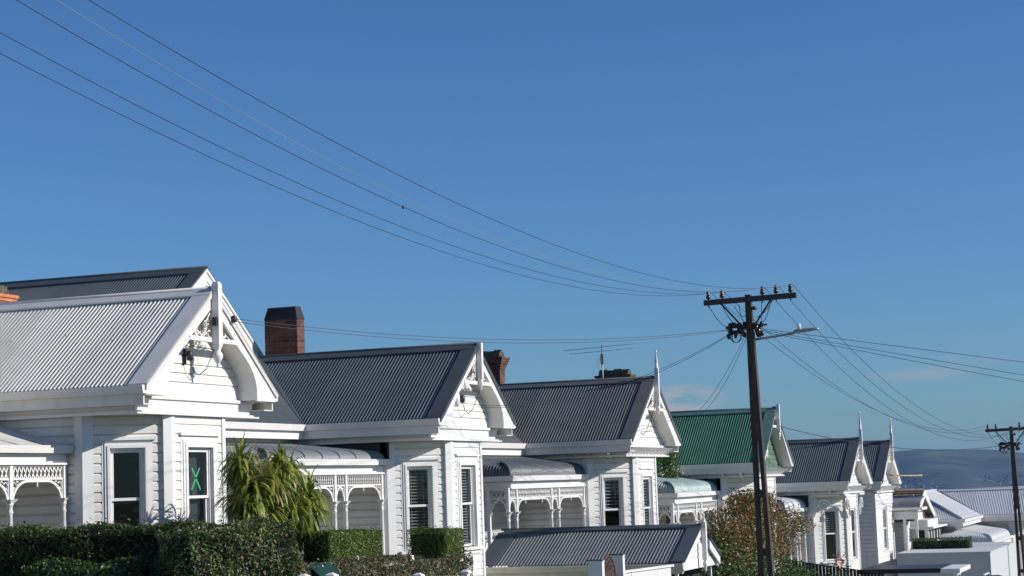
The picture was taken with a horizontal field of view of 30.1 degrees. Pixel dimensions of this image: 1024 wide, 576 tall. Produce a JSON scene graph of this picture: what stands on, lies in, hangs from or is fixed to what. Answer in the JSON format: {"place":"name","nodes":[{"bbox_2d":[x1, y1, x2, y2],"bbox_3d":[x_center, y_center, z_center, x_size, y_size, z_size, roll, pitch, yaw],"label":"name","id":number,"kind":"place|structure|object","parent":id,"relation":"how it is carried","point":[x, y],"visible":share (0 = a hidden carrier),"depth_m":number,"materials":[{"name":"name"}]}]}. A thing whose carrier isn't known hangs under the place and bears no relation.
{"place":"outdoors","nodes":[
{"label":"outdoors","id":0,"kind":"place"},
{"bbox_2d":[0,0,1023,452],"label":"sky","id":1,"kind":"structure","parent":0,"point":[865,158],"materials":[{"name":"blue"}]},
{"bbox_2d":[894,449,1023,489],"bbox_3d":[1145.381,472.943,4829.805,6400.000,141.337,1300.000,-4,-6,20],"label":"hills","id":2,"kind":"structure","parent":0,"point":[996,467],"depth_m":4799.59,"materials":[{"name":"blue"}]},
{"bbox_2d":[903,480,1011,488],"bbox_3d":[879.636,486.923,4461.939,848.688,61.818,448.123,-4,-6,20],"label":"distant houses","id":3,"kind":"structure","parent":2,"relation":"on","point":[904,486],"depth_m":4547.67,"materials":[{"name":"white"}]},
{"bbox_2d":[903,473,1021,488],"bbox_3d":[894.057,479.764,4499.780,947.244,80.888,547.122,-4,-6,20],"label":"distant trees","id":4,"kind":"object","parent":2,"relation":"on","point":[914,484],"visible":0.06,"depth_m":4603.84,"materials":[{"name":"green plant"}]},
{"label":"lawn","id":5,"kind":"structure","parent":0,"visible":0},
{"bbox_2d":[20,546,163,575],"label":"ivy bush","id":6,"kind":"object","parent":5,"relation":"on","point":[121,564],"visible":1,"depth_m":25.60,"materials":[{"name":"green plant"}]},
{"bbox_2d":[0,513,254,575],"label":"hedge","id":7,"kind":"object","parent":5,"relation":"on","point":[23,546],"visible":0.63,"depth_m":26.41,"materials":[{"name":"green plant"}]},
{"bbox_2d":[149,512,301,575],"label":"hedge","id":8,"kind":"object","parent":5,"relation":"on","point":[198,551],"visible":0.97,"depth_m":25.25,"materials":[{"name":"green plant"}]},
{"bbox_2d":[206,429,337,561],"bbox_3d":[-3.793,4.114,29.996,1.721,3.762,2.944,-4,-6,20],"label":"cabbage tree","id":9,"kind":"object","parent":5,"relation":"on","point":[270,495],"visible":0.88,"depth_m":29.61,"materials":[{"name":"green plant"}]},
{"bbox_2d":[305,562,340,575],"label":"letterbox","id":10,"kind":"object","parent":5,"relation":"on","point":[320,570],"visible":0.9,"depth_m":26.27,"materials":[{"name":"green metal"}]},
{"bbox_2d":[298,526,383,566],"bbox_3d":[-2.737,4.987,31.023,0.625,2.239,2.150,-4,-6,20],"label":"hedge","id":11,"kind":"object","parent":5,"relation":"on","point":[327,544],"visible":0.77,"depth_m":30.48,"materials":[{"name":"green plant"}]},
{"bbox_2d":[279,544,473,575],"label":"flower hedge","id":12,"kind":"object","parent":5,"relation":"on","point":[455,565],"visible":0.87,"depth_m":28.95,"materials":[{"name":"green plant"}]},
{"bbox_2d":[299,569,480,575],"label":"picket fence","id":13,"kind":"object","parent":5,"relation":"on","point":[465,572],"visible":1,"depth_m":28.98,"materials":[{"name":"white wood"}]},
{"bbox_2d":[406,524,465,564],"bbox_3d":[-1.341,5.437,34.491,0.827,2.323,1.030,-4,-6,20],"label":"hedge","id":14,"kind":"object","parent":5,"relation":"on","point":[431,543],"visible":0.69,"depth_m":34.20,"materials":[{"name":"green plant"}]},
{"bbox_2d":[587,559,604,575],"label":"gate post","id":15,"kind":"object","parent":5,"relation":"on","point":[595,567],"visible":1,"depth_m":32.41,"materials":[{"name":"white wood"}]},
{"bbox_2d":[604,555,616,575],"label":"iron gate","id":16,"kind":"structure","parent":15,"relation":"attached to","point":[613,570],"depth_m":33.11,"materials":[{"name":"brown metal"}]},
{"bbox_2d":[485,513,720,575],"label":"garage","id":17,"kind":"structure","parent":5,"relation":"on","point":[687,549],"depth_m":42.06,"materials":[{"name":"grey metal"}]},
{"bbox_2d":[671,569,700,575],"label":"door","id":18,"kind":"structure","parent":17,"relation":"in","point":[697,572],"depth_m":42.75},
{"bbox_2d":[608,553,625,575],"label":"gate post","id":19,"kind":"object","parent":5,"relation":"on","point":[618,560],"visible":0.88,"depth_m":33.53,"materials":[{"name":"white wood"}]},
{"bbox_2d":[607,564,673,575],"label":"board fence","id":20,"kind":"object","parent":5,"relation":"on","point":[663,570],"visible":0.75,"depth_m":36.21,"materials":[{"name":"white wood"}]},
{"bbox_2d":[698,487,823,575],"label":"autumn tree","id":21,"kind":"object","parent":5,"relation":"on","point":[736,546],"visible":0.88,"depth_m":47.37,"materials":[{"name":"brown plant"}]},
{"bbox_2d":[703,284,818,575],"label":"power pole","id":22,"kind":"object","parent":5,"relation":"on","point":[750,326],"visible":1,"depth_m":42.65,"materials":[{"name":"wood"}]},
{"bbox_2d":[0,53,700,295],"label":"power line","id":23,"kind":"object","parent":22,"relation":"attached to","point":[296,195],"visible":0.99,"depth_m":23.25,"materials":[{"name":"black metal"}]},
{"bbox_2d":[0,32,723,293],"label":"power line","id":24,"kind":"object","parent":22,"relation":"attached to","point":[289,179],"visible":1,"depth_m":22.18,"materials":[{"name":"black metal"}]},
{"bbox_2d":[16,0,754,291],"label":"power line","id":25,"kind":"object","parent":22,"relation":"attached to","point":[403,207],"visible":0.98,"depth_m":20.63,"materials":[{"name":"metal"}]},
{"bbox_2d":[57,0,777,289],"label":"power line","id":26,"kind":"object","parent":22,"relation":"attached to","point":[336,164],"visible":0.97,"depth_m":20.79,"materials":[{"name":"black metal"}]},
{"bbox_2d":[89,0,789,288],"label":"power line","id":27,"kind":"object","parent":22,"relation":"attached to","point":[378,164],"visible":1,"depth_m":20.66,"materials":[{"name":"black metal"}]},
{"bbox_2d":[240,319,730,339],"bbox_3d":[0.127,0.798,37.652,0.009,0.516,14.450,-7,-8,42],"label":"service cable","id":28,"kind":"object","parent":22,"relation":"attached to","point":[473,338],"visible":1,"depth_m":36.50,"materials":[{"name":"black rubber"}]},
{"bbox_2d":[240,322,730,342],"bbox_3d":[0.129,0.841,37.647,0.009,0.563,14.450,-7,-8,42],"label":"service cable","id":29,"kind":"object","parent":22,"relation":"attached to","point":[462,341],"visible":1,"depth_m":36.22,"materials":[{"name":"black rubber"}]},
{"bbox_2d":[480,333,731,407],"bbox_3d":[2.156,1.774,41.624,6.296,1.615,0.010,1,-7,-24],"label":"service cable","id":30,"kind":"object","parent":22,"relation":"attached to","point":[611,389],"visible":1,"depth_m":41.57,"materials":[{"name":"black rubber"}]},
{"bbox_2d":[490,332,731,405],"bbox_3d":[2.155,1.742,41.627,6.296,1.591,0.010,1,-7,-24],"label":"service cable","id":31,"kind":"object","parent":22,"relation":"attached to","point":[611,386],"visible":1,"depth_m":41.55,"materials":[{"name":"black rubber"}]},
{"bbox_2d":[703,339,743,405],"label":"service cable","id":32,"kind":"object","parent":22,"relation":"attached to","point":[725,373],"visible":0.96,"depth_m":48.47,"materials":[{"name":"black rubber"}]},
{"bbox_2d":[702,337,746,412],"bbox_3d":[5.755,2.671,53.136,0.011,1.005,20.741,-2,-6,2],"label":"service cable","id":33,"kind":"object","parent":22,"relation":"attached to","point":[729,374],"visible":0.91,"depth_m":48.36,"materials":[{"name":"black rubber"}]},
{"bbox_2d":[711,293,987,429],"bbox_3d":[11.913,2.988,60.002,0.011,2.741,37.156,-5,-6,23],"label":"power line","id":34,"kind":"object","parent":22,"relation":"attached to","point":[832,386],"visible":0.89,"depth_m":52.67,"materials":[{"name":"black metal"}]},
{"bbox_2d":[724,292,995,432],"bbox_3d":[12.210,3.034,59.888,0.011,2.877,37.157,-5,-6,23],"label":"power line","id":35,"kind":"object","parent":22,"relation":"attached to","point":[841,389],"visible":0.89,"depth_m":52.19,"materials":[{"name":"black metal"}]},
{"bbox_2d":[761,328,1020,361],"bbox_3d":[13.588,1.900,43.916,16.089,2.291,0.011,-1,-6,-9],"label":"service cable","id":36,"kind":"object","parent":22,"relation":"attached to","point":[892,345],"visible":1,"depth_m":43.21,"materials":[{"name":"black rubber"}]},
{"bbox_2d":[765,288,1018,440],"bbox_3d":[13.074,3.108,59.563,0.011,3.232,37.156,-5,-6,23],"label":"power line","id":37,"kind":"object","parent":22,"relation":"attached to","point":[879,401],"visible":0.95,"depth_m":53.65,"materials":[{"name":"black metal"}]},
{"bbox_2d":[761,331,1023,381],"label":"service cable","id":38,"kind":"object","parent":22,"relation":"attached to","point":[894,357],"visible":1,"depth_m":43.18,"materials":[{"name":"black rubber"}]},
{"bbox_2d":[763,330,1021,374],"bbox_3d":[13.582,2.240,43.888,16.054,2.911,0.011,-1,-6,-9],"label":"service cable","id":39,"kind":"object","parent":22,"relation":"attached to","point":[895,353],"visible":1,"depth_m":43.20,"materials":[{"name":"black rubber"}]},
{"bbox_2d":[794,286,1023,435],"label":"power line","id":40,"kind":"object","parent":22,"relation":"attached to","point":[884,380],"visible":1,"depth_m":49.73,"materials":[{"name":"black metal"}]},
{"bbox_2d":[782,560,883,575],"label":"paling fence","id":41,"kind":"object","parent":5,"relation":"on","point":[821,570],"visible":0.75,"depth_m":55.70,"materials":[{"name":"wood"}]},
{"bbox_2d":[827,552,855,575],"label":"rose bush","id":42,"kind":"object","parent":5,"relation":"on","point":[840,564],"visible":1,"depth_m":54.97,"materials":[{"name":"pink plant"}]},
{"bbox_2d":[860,564,970,575],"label":"carport","id":43,"kind":"object","parent":5,"relation":"on","point":[955,569],"visible":0.84,"depth_m":61.14,"materials":[{"name":"white paint"}]},
{"bbox_3d":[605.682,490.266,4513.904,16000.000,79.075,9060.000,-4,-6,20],"label":"ground","id":44,"kind":"structure","parent":0,"visible":0},
{"bbox_2d":[0,282,277,532],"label":"villa","id":45,"kind":"object","parent":44,"relation":"on","point":[121,408],"visible":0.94,"depth_m":30.85,"materials":[{"name":"wood"}]},
{"bbox_2d":[98,436,155,526],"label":"window","id":46,"kind":"structure","parent":45,"relation":"in","point":[115,450],"depth_m":30.60,"materials":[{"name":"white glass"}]},
{"bbox_2d":[128,432,220,525],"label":"window","id":47,"kind":"structure","parent":45,"relation":"in","point":[199,489],"depth_m":31.85,"materials":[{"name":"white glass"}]},
{"bbox_2d":[0,265,515,575],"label":"villa","id":48,"kind":"object","parent":44,"relation":"on","point":[391,440],"visible":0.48,"depth_m":40.12,"materials":[{"name":"grey metal"}]},
{"bbox_2d":[398,457,439,555],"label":"window","id":49,"kind":"structure","parent":48,"relation":"in","point":[426,467],"depth_m":39.68,"materials":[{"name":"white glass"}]},
{"bbox_2d":[414,454,483,553],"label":"window","id":50,"kind":"structure","parent":48,"relation":"in","point":[467,505],"depth_m":41.00,"materials":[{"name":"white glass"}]},
{"bbox_2d":[482,350,680,566],"bbox_3d":[-2.188,5.327,50.863,11.464,7.731,10.439,-4,-6,20],"label":"villa","id":51,"kind":"object","parent":44,"relation":"on","point":[587,460],"visible":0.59,"depth_m":50.43,"materials":[{"name":"grey metal"}]},
{"bbox_2d":[492,526,506,566],"bbox_3d":[-0.312,7.286,49.145,0.082,2.214,1.030,-4,-6,20],"label":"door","id":52,"kind":"structure","parent":51,"relation":"in","point":[495,530],"depth_m":49.02,"materials":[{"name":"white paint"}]},
{"bbox_2d":[596,470,628,525],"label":"window","id":53,"kind":"structure","parent":51,"relation":"in","point":[617,510],"depth_m":50.44,"materials":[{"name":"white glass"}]},
{"bbox_2d":[606,467,654,525],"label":"window","id":54,"kind":"structure","parent":51,"relation":"in","point":[646,479],"depth_m":51.83,"materials":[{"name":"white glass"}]},
{"bbox_2d":[656,451,682,523],"bbox_3d":[4.693,7.365,57.375,0.871,5.332,2.182,-4,-6,20],"label":"shrub","id":55,"kind":"object","parent":44,"relation":"on","point":[666,471],"visible":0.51,"depth_m":57.50,"materials":[{"name":"green plant"}]},
{"bbox_2d":[564,343,793,575],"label":"villa","id":56,"kind":"object","parent":44,"relation":"on","point":[715,460],"visible":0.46,"depth_m":59.39,"materials":[{"name":"green metal"}]},
{"bbox_2d":[729,488,756,551],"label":"window","id":57,"kind":"structure","parent":56,"relation":"in","point":[732,491],"depth_m":59.18,"materials":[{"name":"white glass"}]},
{"bbox_2d":[767,485,774,533],"bbox_3d":[8.151,7.280,60.326,0.127,2.039,1.360,-4,-6,20],"label":"window","id":58,"kind":"structure","parent":56,"relation":"in","point":[767,485],"depth_m":60.70,"materials":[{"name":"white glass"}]},
{"bbox_2d":[775,412,872,575],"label":"villa","id":59,"kind":"object","parent":44,"relation":"on","point":[839,470],"visible":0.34,"depth_m":66.68,"materials":[{"name":"white wood"}]},
{"bbox_2d":[820,504,845,564],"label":"window","id":60,"kind":"structure","parent":59,"relation":"in","point":[831,524],"depth_m":66.68,"materials":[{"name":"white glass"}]},
{"bbox_2d":[849,501,859,560],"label":"window","id":61,"kind":"structure","parent":59,"relation":"in","point":[853,509],"depth_m":68.10,"materials":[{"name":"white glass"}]},
{"bbox_2d":[819,418,901,575],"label":"villa","id":62,"kind":"object","parent":44,"relation":"on","point":[877,533],"visible":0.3,"depth_m":73.20,"materials":[{"name":"white wood"}]},
{"bbox_2d":[881,502,889,553],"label":"window","id":63,"kind":"structure","parent":62,"relation":"in","point":[884,507],"depth_m":74.51,"materials":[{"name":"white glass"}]},
{"bbox_2d":[892,488,947,575],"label":"bungalow","id":64,"kind":"object","parent":44,"relation":"on","point":[912,508],"visible":0.23,"depth_m":77.15,"materials":[{"name":"white wood"}]},
{"bbox_2d":[909,518,947,547],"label":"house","id":65,"kind":"structure","parent":64,"relation":"in","point":[927,527],"depth_m":77.90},
{"bbox_2d":[896,542,1016,575],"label":"flat garage","id":66,"kind":"structure","parent":44,"relation":"on","point":[992,558],"depth_m":71.18,"materials":[{"name":"white paint"}]},
{"bbox_2d":[910,536,972,548],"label":"hedge","id":67,"kind":"object","parent":66,"relation":"on","point":[941,543],"visible":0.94,"depth_m":74.32,"materials":[{"name":"green plant"}]},
{"bbox_2d":[906,486,1023,575],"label":"villa","id":68,"kind":"object","parent":44,"relation":"on","point":[965,510],"visible":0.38,"depth_m":87.56,"materials":[{"name":"white paint"}]},
{"bbox_2d":[1018,530,1023,574],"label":"window","id":69,"kind":"structure","parent":68,"relation":"in","point":[1021,566],"depth_m":87.67,"materials":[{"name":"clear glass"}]},
{"bbox_2d":[953,572,1001,575],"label":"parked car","id":70,"kind":"object","parent":44,"relation":"on","point":[984,574],"visible":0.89,"depth_m":64.20,"materials":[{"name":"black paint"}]},
{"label":"footpath","id":71,"kind":"structure","parent":0,"visible":0},
{"bbox_2d":[985,422,1023,575],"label":"power pole","id":72,"kind":"object","parent":71,"relation":"on","point":[1016,500],"visible":0.99,"depth_m":76.38,"materials":[{"name":"wood"}]},
{"bbox_2d":[777,425,1009,449],"bbox_3d":[14.127,5.357,67.458,0.020,0.810,21.790,-6,-7,33],"label":"service cable","id":73,"kind":"object","parent":72,"relation":"attached to","point":[882,446],"visible":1,"depth_m":64.61,"materials":[{"name":"black rubber"}]},
{"bbox_2d":[778,286,1022,437],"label":"power line","id":74,"kind":"object","parent":72,"relation":"attached to","point":[874,384],"visible":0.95,"depth_m":50.00,"materials":[{"name":"black metal"}]},
{"bbox_2d":[928,445,1011,474],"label":"service cable","id":75,"kind":"object","parent":72,"relation":"attached to","point":[969,465],"visible":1,"depth_m":74.86,"materials":[{"name":"black rubber"}]},
{"bbox_2d":[889,474,922,476],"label":"cable guard","id":76,"kind":"object","parent":75,"relation":"attached to","point":[905,475],"visible":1,"depth_m":72.71,"materials":[{"name":"yellow plastic"}]}
]}

